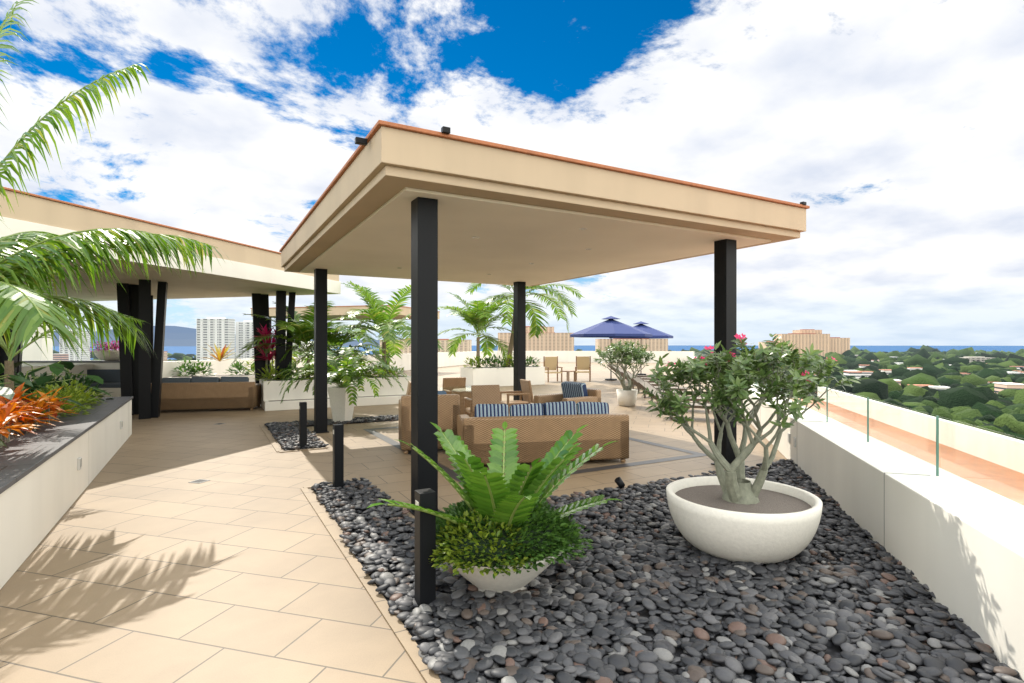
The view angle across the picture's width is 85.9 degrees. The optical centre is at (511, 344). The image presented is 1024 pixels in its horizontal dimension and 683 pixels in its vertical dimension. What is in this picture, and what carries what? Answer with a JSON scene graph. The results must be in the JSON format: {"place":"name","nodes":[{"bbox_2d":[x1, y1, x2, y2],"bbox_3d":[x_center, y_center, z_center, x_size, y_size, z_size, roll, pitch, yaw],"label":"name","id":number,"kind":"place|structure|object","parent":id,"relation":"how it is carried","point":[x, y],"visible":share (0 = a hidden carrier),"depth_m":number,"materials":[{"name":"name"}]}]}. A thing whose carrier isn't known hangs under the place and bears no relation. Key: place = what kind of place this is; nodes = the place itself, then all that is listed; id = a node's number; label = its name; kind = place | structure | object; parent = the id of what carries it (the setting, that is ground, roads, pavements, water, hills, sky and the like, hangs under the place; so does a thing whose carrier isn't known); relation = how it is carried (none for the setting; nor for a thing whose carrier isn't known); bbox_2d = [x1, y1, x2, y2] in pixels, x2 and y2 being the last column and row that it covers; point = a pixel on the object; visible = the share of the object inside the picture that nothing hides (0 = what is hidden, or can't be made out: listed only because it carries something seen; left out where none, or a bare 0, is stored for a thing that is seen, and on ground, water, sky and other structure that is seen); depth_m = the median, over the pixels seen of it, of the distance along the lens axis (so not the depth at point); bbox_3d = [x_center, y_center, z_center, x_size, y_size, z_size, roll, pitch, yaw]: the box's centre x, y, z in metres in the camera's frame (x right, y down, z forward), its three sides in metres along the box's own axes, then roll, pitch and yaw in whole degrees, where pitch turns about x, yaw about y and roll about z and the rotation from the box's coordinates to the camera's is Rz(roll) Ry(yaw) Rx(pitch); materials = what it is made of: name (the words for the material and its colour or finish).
{"place":"outdoors","nodes":[
{"label":"outdoors","id":0,"kind":"place"},
{"bbox_2d":[53,353,344,359],"bbox_3d":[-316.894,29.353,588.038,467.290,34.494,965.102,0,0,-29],"label":"town","id":1,"kind":"object","parent":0,"point":[61,356],"visible":0.04,"depth_m":775.90,"materials":[{"name":"white"}]},
{"bbox_2d":[53,326,400,345],"bbox_3d":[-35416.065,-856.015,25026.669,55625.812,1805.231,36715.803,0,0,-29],"label":"mountains","id":2,"kind":"structure","parent":0,"point":[179,336],"depth_m":25377.13,"materials":[{"name":"blue"}]},
{"bbox_2d":[0,362,786,682],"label":"terrace floor","id":3,"kind":"structure","parent":0,"point":[144,562],"depth_m":3.88,"materials":[{"name":"tile"}]},
{"bbox_2d":[22,321,52,360],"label":"wall","id":4,"kind":"structure","parent":3,"relation":"on","point":[32,351],"depth_m":20.75,"materials":[{"name":"white paint"}]},
{"bbox_2d":[0,396,132,588],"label":"planter","id":5,"kind":"object","parent":3,"relation":"on","point":[44,482],"visible":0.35,"depth_m":4.96,"materials":[{"name":"concrete"}]},
{"bbox_2d":[0,361,112,447],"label":"planting","id":6,"kind":"object","parent":5,"relation":"on","point":[27,402],"visible":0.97,"depth_m":6.81,"materials":[{"name":"green"}]},
{"bbox_2d":[0,230,144,391],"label":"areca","id":7,"kind":"object","parent":5,"relation":"on","point":[8,368],"visible":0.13,"depth_m":7.01,"materials":[{"name":"green plant"}]},
{"bbox_2d":[77,421,122,469],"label":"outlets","id":8,"kind":"object","parent":5,"relation":"attached to","point":[79,463],"visible":1,"depth_m":5.72,"materials":[{"name":"grey plastic"}]},
{"bbox_2d":[0,0,233,362],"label":"palm tree","id":9,"kind":"object","parent":5,"relation":"on","point":[29,309],"visible":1,"depth_m":5.09,"materials":[{"name":"green plant"}]},
{"bbox_2d":[22,360,120,397],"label":"bench parapet","id":10,"kind":"structure","parent":3,"relation":"on","point":[108,372],"depth_m":15.67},
{"bbox_2d":[94,350,119,360],"bbox_3d":[-11.636,0.302,16.000,0.840,0.306,0.840,0,0,-29],"label":"flower bowl","id":11,"kind":"object","parent":10,"relation":"on","point":[100,355],"visible":0.69,"depth_m":15.68,"materials":[{"name":"concrete"}]},
{"bbox_2d":[90,340,118,351],"bbox_3d":[-11.628,0.054,16.005,1.111,0.392,1.149,0,0,-29],"label":"flowering plant","id":12,"kind":"object","parent":11,"relation":"on","point":[115,346],"visible":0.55,"depth_m":15.86,"materials":[{"name":"pink plant"}]},
{"bbox_2d":[0,273,295,418],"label":"columns","id":13,"kind":"structure","parent":3,"relation":"on","point":[141,370],"depth_m":12.46,"materials":[{"name":"black metal"}]},
{"bbox_2d":[0,187,340,300],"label":"roof","id":14,"kind":"structure","parent":13,"relation":"on","point":[253,269],"depth_m":11.16,"materials":[{"name":"paint"}]},
{"bbox_2d":[151,382,260,409],"bbox_3d":[-7.517,1.250,13.600,2.300,0.700,0.950,0,0,-14],"label":"sofa","id":15,"kind":"object","parent":3,"relation":"on","point":[204,395],"visible":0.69,"depth_m":13.19,"materials":[{"name":"wicker"}]},
{"bbox_2d":[162,376,248,382],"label":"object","id":16,"kind":"object","parent":15,"relation":"on","point":[204,379],"visible":0.32,"depth_m":13.35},
{"bbox_2d":[188,423,225,482],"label":"floor drains","id":17,"kind":"object","parent":3,"relation":"on","point":[200,481],"visible":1,"depth_m":6.47,"materials":[{"name":"grey metal"}]},
{"bbox_2d":[168,374,274,381],"bbox_3d":[-9.742,1.324,19.000,3.600,0.552,1.000,0,0,-29],"label":"planter","id":18,"kind":"object","parent":3,"relation":"on","point":[251,378],"visible":0.16,"depth_m":18.87,"materials":[{"name":"concrete"}]},
{"bbox_2d":[172,342,274,376],"bbox_3d":[-9.576,0.288,19.102,3.936,1.716,1.356,0,0,-29],"label":"planting","id":19,"kind":"object","parent":18,"relation":"on","point":[220,355],"visible":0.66,"depth_m":18.72,"materials":[{"name":"green plant"}]},
{"bbox_2d":[263,394,405,410],"bbox_3d":[-4.362,1.489,14.408,3.900,0.222,0.400,0,0,-29],"label":"planter","id":20,"kind":"object","parent":3,"relation":"on","point":[276,405],"visible":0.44,"depth_m":13.93,"materials":[{"name":"concrete"}]},
{"bbox_2d":[259,375,410,407],"bbox_3d":[-4.750,1.249,15.108,3.900,0.702,1.200,0,0,-29],"label":"planter","id":21,"kind":"object","parent":3,"relation":"on","point":[271,390],"visible":0.43,"depth_m":14.18,"materials":[{"name":"concrete"}]},
{"bbox_2d":[232,301,386,377],"bbox_3d":[-5.254,0.170,14.717,4.118,2.691,3.974,0,0,-29],"label":"palm","id":22,"kind":"object","parent":21,"relation":"in","point":[297,326],"visible":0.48,"depth_m":14.22,"materials":[{"name":"green plant"}]},
{"bbox_2d":[252,324,405,382],"bbox_3d":[-4.951,0.175,15.047,4.013,1.554,1.668,0,0,-29],"label":"planting","id":23,"kind":"object","parent":21,"relation":"on","point":[269,356],"visible":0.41,"depth_m":14.34,"materials":[{"name":"green plant"}]},
{"bbox_2d":[270,319,394,374],"bbox_3d":[-5.023,0.266,15.272,3.173,2.099,3.341,0,0,-5],"label":"foliage","id":24,"kind":"object","parent":21,"relation":"in","point":[338,340],"visible":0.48,"depth_m":15.11,"materials":[{"name":"green plant"}]},
{"bbox_2d":[327,281,442,375],"bbox_3d":[-3.587,-0.465,15.698,3.348,2.730,3.638,0,0,-8],"label":"palm","id":25,"kind":"object","parent":21,"relation":"on","point":[389,326],"visible":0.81,"depth_m":15.35,"materials":[{"name":"green plant"}]},
{"bbox_2d":[250,305,439,373],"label":"pavilion","id":26,"kind":"structure","parent":3,"relation":"on","point":[337,312],"depth_m":30.30,"materials":[{"name":"beige"}]},
{"bbox_2d":[259,425,440,682],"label":"edging","id":27,"kind":"object","parent":3,"relation":"on","point":[403,636],"visible":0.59,"depth_m":3.55,"materials":[{"name":"tile"}]},
{"bbox_2d":[21,351,694,381],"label":"parapet wall","id":28,"kind":"structure","parent":3,"relation":"on","point":[224,366],"depth_m":34.96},
{"bbox_2d":[299,402,435,608],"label":"bollards","id":29,"kind":"object","parent":3,"relation":"on","point":[425,547],"visible":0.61,"depth_m":3.29,"materials":[{"name":"black metal"}]},
{"bbox_2d":[399,394,459,453],"bbox_3d":[-1.295,1.170,8.505,0.860,0.860,0.860,0,0,-14],"label":"armchair","id":30,"kind":"object","parent":3,"relation":"on","point":[448,409],"visible":0.57,"depth_m":8.13,"materials":[{"name":"wicker"}]},
{"bbox_2d":[460,366,544,386],"bbox_3d":[-0.360,1.239,22.000,3.200,0.722,1.200,0,0,-29],"label":"planter","id":31,"kind":"object","parent":3,"relation":"on","point":[503,376],"visible":0.63,"depth_m":21.29,"materials":[{"name":"concrete"}]},
{"bbox_2d":[438,292,530,367],"bbox_3d":[-1.196,-0.526,21.380,4.022,3.170,4.284,0,0,5],"label":"palm","id":32,"kind":"object","parent":31,"relation":"in","point":[481,317],"visible":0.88,"depth_m":21.43,"materials":[{"name":"green plant"}]},
{"bbox_2d":[464,354,539,368],"bbox_3d":[-0.395,0.632,21.667,3.560,0.657,0.964,0,0,-29],"label":"planting","id":33,"kind":"object","parent":31,"relation":"on","point":[471,362],"visible":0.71,"depth_m":21.42,"materials":[{"name":"green plant"}]},
{"bbox_2d":[464,283,585,366],"bbox_3d":[0.424,-1.607,22.143,5.111,5.052,5.282,0,0,6],"label":"palm","id":34,"kind":"object","parent":31,"relation":"on","point":[535,320],"visible":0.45,"depth_m":23.08,"materials":[{"name":"green plant"}]},
{"bbox_2d":[307,413,785,518],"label":"pavilion floor","id":35,"kind":"structure","parent":3,"relation":"on","point":[374,454],"depth_m":7.41,"materials":[{"name":"tile"}]},
{"bbox_2d":[406,381,410,394],"bbox_3d":[-1.783,1.156,10.705,0.583,0.889,0.550,0,0,-14],"label":"chair","id":36,"kind":"object","parent":35,"relation":"on","point":[408,392],"visible":0.16,"depth_m":10.44,"materials":[{"name":"wicker"}]},
{"bbox_2d":[442,377,465,393],"bbox_3d":[-1.181,1.156,11.874,0.550,0.889,0.582,0,0,-24],"label":"chair","id":37,"kind":"object","parent":35,"relation":"on","point":[450,385],"visible":0.31,"depth_m":12.03,"materials":[{"name":"wicker"}]},
{"bbox_2d":[452,388,474,416],"bbox_3d":[-0.835,1.240,10.933,0.760,0.720,0.760,0,0,-29],"label":"dining table","id":38,"kind":"object","parent":35,"relation":"on","point":[463,392],"visible":0.18,"depth_m":10.59,"materials":[{"name":"wood"}]},
{"bbox_2d":[464,385,499,416],"bbox_3d":[-0.535,1.156,9.966,0.550,0.889,0.583,0,0,-19],"label":"armchair","id":39,"kind":"object","parent":35,"relation":"on","point":[485,394],"visible":0.6,"depth_m":9.73,"materials":[{"name":"wicker"}]},
{"bbox_2d":[500,379,533,406],"bbox_3d":[0.088,1.156,11.207,0.583,0.889,0.550,0,0,-19],"label":"armchair","id":40,"kind":"object","parent":35,"relation":"on","point":[526,393],"visible":0.56,"depth_m":11.13,"materials":[{"name":"wicker"}]},
{"bbox_2d":[457,413,628,464],"bbox_3d":[0.401,1.270,7.673,2.250,0.660,0.920,0,0,-11],"label":"sofa","id":41,"kind":"object","parent":35,"relation":"on","point":[539,436],"visible":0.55,"depth_m":7.23,"materials":[{"name":"wicker"}]},
{"bbox_2d":[312,126,806,515],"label":"pergola columns","id":42,"kind":"structure","parent":35,"relation":"on","point":[424,318],"depth_m":5.24,"materials":[{"name":"black metal"}]},
{"bbox_2d":[279,120,809,286],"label":"pavilion roof","id":43,"kind":"structure","parent":42,"relation":"on","point":[516,210],"depth_m":6.32,"materials":[{"name":"beige paint"}]},
{"bbox_2d":[398,228,591,274],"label":"recessed ceiling lights","id":44,"kind":"object","parent":43,"relation":"attached to","point":[534,263],"visible":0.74,"depth_m":7.07,"materials":[{"name":"white"}]},
{"bbox_2d":[543,356,562,381],"bbox_3d":[1.778,1.050,24.040,0.670,1.100,0.702,0,0,-15],"label":"chair","id":45,"kind":"object","parent":3,"relation":"on","point":[550,363],"visible":0.79,"depth_m":24.24,"materials":[{"name":"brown wood"}]},
{"bbox_2d":[534,388,600,403],"bbox_3d":[1.030,1.210,10.251,0.900,0.780,0.900,0,0,-39],"label":"armchair","id":46,"kind":"object","parent":3,"relation":"on","point":[594,395],"visible":0.11,"depth_m":10.21,"materials":[{"name":"wicker"}]},
{"bbox_2d":[542,381,587,404],"bbox_3d":[0.988,0.959,10.217,0.731,0.522,0.600,0,0,-39],"label":"throw pillow","id":47,"kind":"object","parent":46,"relation":"on","point":[573,389],"visible":0.32,"depth_m":10.28,"materials":[{"name":"blue fabric"}]},
{"bbox_2d":[560,370,574,380],"bbox_3d":[2.474,1.370,24.300,0.500,0.460,0.500,0,0,44],"label":"side table","id":48,"kind":"object","parent":3,"relation":"on","point":[567,371],"visible":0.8,"depth_m":24.25,"materials":[{"name":"brown wood"}]},
{"bbox_2d":[575,356,590,380],"bbox_3d":[3.170,1.050,24.541,0.670,1.100,0.702,0,0,10],"label":"chair","id":49,"kind":"object","parent":3,"relation":"on","point":[583,362],"visible":1,"depth_m":24.75,"materials":[{"name":"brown wood"}]},
{"bbox_2d":[570,316,651,380],"bbox_3d":[4.500,0.140,25.000,3.423,2.920,3.423,0,0,27],"label":"umbrella","id":50,"kind":"object","parent":3,"relation":"on","point":[610,328],"visible":0.96,"depth_m":24.02,"materials":[{"name":"blue fabric"}]},
{"bbox_2d":[616,389,637,405],"bbox_3d":[3.032,1.390,14.500,0.560,0.420,0.560,0,0,-29],"label":"pot","id":51,"kind":"object","parent":3,"relation":"on","point":[626,398],"visible":0.93,"depth_m":14.29,"materials":[{"name":"white ceramic"}]},
{"bbox_2d":[593,340,654,390],"bbox_3d":[2.893,0.576,14.500,1.719,1.443,1.771,0,0,-5],"label":"potted shrub","id":52,"kind":"object","parent":51,"relation":"in","point":[626,353],"visible":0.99,"depth_m":14.25,"materials":[{"name":"green plant"}]},
{"bbox_2d":[608,364,648,379],"bbox_3d":[5.053,1.209,23.182,1.963,0.781,0.680,0,0,28],"label":"lounger","id":53,"kind":"object","parent":3,"relation":"on","point":[637,375],"visible":0.12,"depth_m":23.13,"materials":[{"name":"brown"}]},
{"bbox_2d":[610,365,656,379],"bbox_3d":[4.904,1.209,21.582,1.963,0.781,0.680,0,0,28],"label":"lounger","id":54,"kind":"object","parent":3,"relation":"on","point":[647,378],"visible":0.12,"depth_m":21.66,"materials":[{"name":"brown"}]},
{"bbox_2d":[267,420,1006,682],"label":"pebble base","id":55,"kind":"object","parent":3,"relation":"on","point":[833,651],"visible":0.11,"depth_m":3.19,"materials":[{"name":"black stone"}]},
{"bbox_2d":[264,415,913,578],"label":"pebbles","id":56,"kind":"object","parent":55,"relation":"on","point":[848,535],"visible":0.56,"depth_m":5.11,"materials":[{"name":"grey stone"}]},
{"bbox_2d":[328,386,356,421],"bbox_3d":[-3.488,1.230,11.326,0.424,0.740,0.424,0,0,16],"label":"tall pot","id":57,"kind":"object","parent":56,"relation":"on","point":[342,409],"visible":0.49,"depth_m":11.17,"materials":[{"name":"white ceramic"}]},
{"bbox_2d":[267,347,406,405],"bbox_3d":[-3.503,0.630,11.409,2.436,1.166,2.574,0,0,38],"label":"foliage","id":58,"kind":"object","parent":57,"relation":"in","point":[341,374],"visible":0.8,"depth_m":11.21,"materials":[{"name":"green plant"}]},
{"bbox_2d":[615,477,624,488],"bbox_3d":[1.175,1.520,5.988,0.080,0.160,0.123,0,0,-29],"label":"spot light","id":59,"kind":"object","parent":56,"relation":"on","point":[619,482],"visible":0.86,"depth_m":5.96,"materials":[{"name":"black metal"}]},
{"bbox_2d":[666,476,822,563],"bbox_3d":[1.768,1.372,4.257,1.109,0.456,1.109,0,0,-29],"label":"bowl","id":60,"kind":"object","parent":56,"relation":"on","point":[778,522],"visible":0.95,"depth_m":3.90,"materials":[{"name":"concrete"}]},
{"bbox_2d":[638,333,859,504],"bbox_3d":[1.792,0.580,4.271,1.623,1.349,1.442,0,0,-29],"label":"potted shrub","id":61,"kind":"object","parent":60,"relation":"on","point":[733,379],"visible":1,"depth_m":4.11,"materials":[{"name":"green plant"}]},
{"bbox_2d":[343,532,1023,682],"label":"pebbles","id":62,"kind":"object","parent":55,"relation":"on","point":[895,643],"visible":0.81,"depth_m":3.08,"materials":[{"name":"grey stone"}]},
{"bbox_2d":[436,545,559,592],"bbox_3d":[-0.076,1.442,3.624,0.880,0.316,0.880,0,0,-29],"label":"bowl","id":63,"kind":"object","parent":62,"relation":"on","point":[511,583],"visible":0.33,"depth_m":3.33,"materials":[{"name":"concrete"},{"name":"stone"},{"name":"ceramic"}]},
{"bbox_2d":[367,421,622,527],"bbox_3d":[0.017,0.952,3.566,1.406,0.794,1.757,0,0,9],"label":"fern","id":64,"kind":"object","parent":63,"relation":"on","point":[487,492],"visible":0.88,"depth_m":3.45,"materials":[{"name":"green plant"}]},
{"bbox_2d":[428,500,593,578],"bbox_3d":[-0.083,1.175,3.628,1.095,0.370,1.060,0,0,-29],"label":"shrub","id":65,"kind":"object","parent":63,"relation":"in","point":[564,529],"depth_m":3.29,"materials":[{"name":"green plant"}]},
{"bbox_2d":[614,321,672,374],"bbox_3d":[6.919,0.165,29.500,3.146,2.870,3.146,0,0,27],"label":"umbrella","id":66,"kind":"object","parent":3,"relation":"on","point":[656,334],"visible":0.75,"depth_m":28.79,"materials":[{"name":"blue fabric"}]},
{"bbox_2d":[615,367,671,388],"bbox_3d":[4.725,1.209,19.982,1.963,0.781,0.680,0,0,28],"label":"lounger","id":67,"kind":"object","parent":3,"relation":"on","point":[619,368],"visible":0.16,"depth_m":19.86,"materials":[{"name":"brown"}]},
{"bbox_2d":[617,369,678,391],"bbox_3d":[4.550,1.209,18.382,1.963,0.781,0.680,0,0,28],"label":"lounger","id":68,"kind":"object","parent":3,"relation":"on","point":[652,383],"visible":0.2,"depth_m":18.32,"materials":[{"name":"brown"}]},
{"bbox_2d":[621,371,690,397],"bbox_3d":[4.371,1.209,16.782,1.963,0.781,0.680,0,0,28],"label":"lounger","id":69,"kind":"object","parent":3,"relation":"on","point":[656,387],"visible":0.35,"depth_m":16.60,"materials":[{"name":"brown"}]},
{"bbox_2d":[627,373,702,401],"bbox_3d":[4.179,1.209,15.182,1.963,0.781,0.680,0,0,28],"label":"lounger","id":70,"kind":"object","parent":3,"relation":"on","point":[630,375],"visible":0.09,"depth_m":15.17,"materials":[{"name":"brown"}]},
{"bbox_2d":[631,377,711,412],"bbox_3d":[3.990,1.209,13.582,1.963,0.781,0.680,0,0,28],"label":"lounger","id":71,"kind":"object","parent":3,"relation":"on","point":[640,380],"visible":0.23,"depth_m":13.67,"materials":[{"name":"brown"}]},
{"bbox_2d":[637,380,711,419],"bbox_3d":[3.787,1.209,11.982,1.963,0.781,0.680,0,0,28],"label":"lounger","id":72,"kind":"object","parent":3,"relation":"on","point":[651,387],"visible":0.18,"depth_m":12.10,"materials":[{"name":"brown"}]},
{"bbox_2d":[0,0,1023,345],"label":"sky","id":73,"kind":"structure","parent":0,"point":[899,124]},
{"bbox_2d":[53,345,1023,359],"bbox_3d":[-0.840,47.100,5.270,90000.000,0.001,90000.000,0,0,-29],"label":"sea","id":74,"kind":"structure","parent":0,"point":[185,350],"depth_m":7402.53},
{"bbox_2d":[474,401,608,416],"bbox_3d":[0.391,1.004,7.723,1.900,0.471,0.759,0,0,-11],"label":"sofa cushion","id":75,"kind":"object","parent":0,"point":[538,409],"visible":0.27,"depth_m":7.43,"materials":[{"name":"blue fabric"}]},
{"bbox_2d":[576,345,1023,370],"bbox_3d":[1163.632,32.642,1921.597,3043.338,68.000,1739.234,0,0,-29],"label":"trees","id":76,"kind":"object","parent":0,"point":[920,357],"visible":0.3,"depth_m":1127.40,"materials":[{"name":"green plant"}]},
{"bbox_2d":[688,356,1023,679],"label":"wall","id":77,"kind":"structure","parent":0,"point":[954,535],"depth_m":4.23,"materials":[{"name":"painted plaster"}]},
{"bbox_2d":[788,433,795,446],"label":"wall lights","id":78,"kind":"object","parent":77,"relation":"attached to","point":[794,441],"depth_m":7.21,"materials":[{"name":"grey metal"}]},
{"bbox_2d":[694,352,938,475],"bbox_3d":[7.314,0.755,18.518,0.014,0.450,59.976,0,0,16],"label":"glass rail","id":79,"kind":"object","parent":77,"relation":"on","point":[937,445],"visible":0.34,"depth_m":4.12,"materials":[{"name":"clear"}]},
{"bbox_2d":[811,421,929,546],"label":"wall joints","id":80,"kind":"object","parent":77,"relation":"on","point":[884,493],"depth_m":4.21,"materials":[{"name":"grey"}]},
{"bbox_2d":[753,358,1023,440],"bbox_3d":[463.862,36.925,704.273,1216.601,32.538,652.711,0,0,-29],"label":"trees","id":81,"kind":"object","parent":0,"point":[972,399],"visible":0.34,"depth_m":369.37,"materials":[{"name":"green plant"}]},
{"bbox_2d":[814,355,1023,392],"bbox_3d":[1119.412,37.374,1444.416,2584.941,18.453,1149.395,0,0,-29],"label":"town","id":82,"kind":"object","parent":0,"point":[998,386],"visible":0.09,"depth_m":573.94,"materials":[{"name":"white"}]},
{"label":"land","id":83,"kind":"structure","parent":0,"visible":0},
{"bbox_2d":[59,330,90,359],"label":"tower","id":84,"kind":"structure","parent":83,"relation":"on","point":[83,356],"depth_m":950.00,"materials":[{"name":"white concrete"}]},
{"bbox_2d":[163,351,167,360],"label":"building","id":85,"kind":"structure","parent":83,"relation":"on","point":[165,356],"depth_m":626.84,"materials":[{"name":"beige concrete"}]},
{"bbox_2d":[53,350,356,360],"bbox_3d":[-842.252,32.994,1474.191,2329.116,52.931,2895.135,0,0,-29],"label":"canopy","id":86,"kind":"object","parent":83,"relation":"on","point":[180,356],"visible":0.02,"depth_m":1598.57,"materials":[{"name":"green plant"}]},
{"bbox_2d":[196,317,235,359],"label":"tower","id":87,"kind":"structure","parent":83,"relation":"on","point":[218,332],"depth_m":720.00,"materials":[{"name":"white"}]},
{"bbox_2d":[235,320,253,358],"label":"tower","id":88,"kind":"structure","parent":83,"relation":"on","point":[244,332],"depth_m":760.00,"materials":[{"name":"white concrete"}]},
{"bbox_2d":[286,331,306,356],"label":"building","id":89,"kind":"structure","parent":83,"relation":"on","point":[298,347],"depth_m":900.00,"materials":[{"name":"white"}]},
{"bbox_2d":[380,339,471,353],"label":"hotel","id":90,"kind":"structure","parent":83,"relation":"on","point":[465,346],"depth_m":1100.00,"materials":[{"name":"beige concrete"}]},
{"bbox_2d":[498,332,573,350],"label":"hotel","id":91,"kind":"structure","parent":83,"relation":"on","point":[548,341],"depth_m":1250.00,"materials":[{"name":"beige concrete"}]},
{"bbox_2d":[526,326,553,332],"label":"building","id":92,"kind":"structure","parent":83,"relation":"on","point":[549,329],"depth_m":1260.00,"materials":[{"name":"beige"}]},
{"bbox_2d":[595,338,667,350],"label":"hotel","id":93,"kind":"structure","parent":83,"relation":"on","point":[655,344],"depth_m":1350.00,"materials":[{"name":"beige concrete"}]},
{"bbox_2d":[758,341,777,347],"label":"building","id":94,"kind":"structure","parent":83,"relation":"on","point":[763,345],"depth_m":1534.56,"materials":[{"name":"beige concrete"}]},
{"bbox_2d":[774,333,829,356],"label":"hotel","id":95,"kind":"structure","parent":83,"relation":"on","point":[806,340],"depth_m":1500.00,"materials":[{"name":"beige concrete"}]},
{"bbox_2d":[792,329,821,333],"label":"building","id":96,"kind":"structure","parent":83,"relation":"on","point":[808,331],"depth_m":1560.00,"materials":[{"name":"beige"}]},
{"bbox_2d":[830,337,849,353],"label":"building","id":97,"kind":"structure","parent":83,"relation":"on","point":[838,345],"depth_m":1540.00,"materials":[{"name":"beige concrete"}]},
{"bbox_2d":[959,356,991,362],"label":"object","id":98,"kind":"object","parent":83,"relation":"on","point":[976,358],"visible":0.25,"depth_m":1000.00,"materials":[{"name":"white"}]}
]}

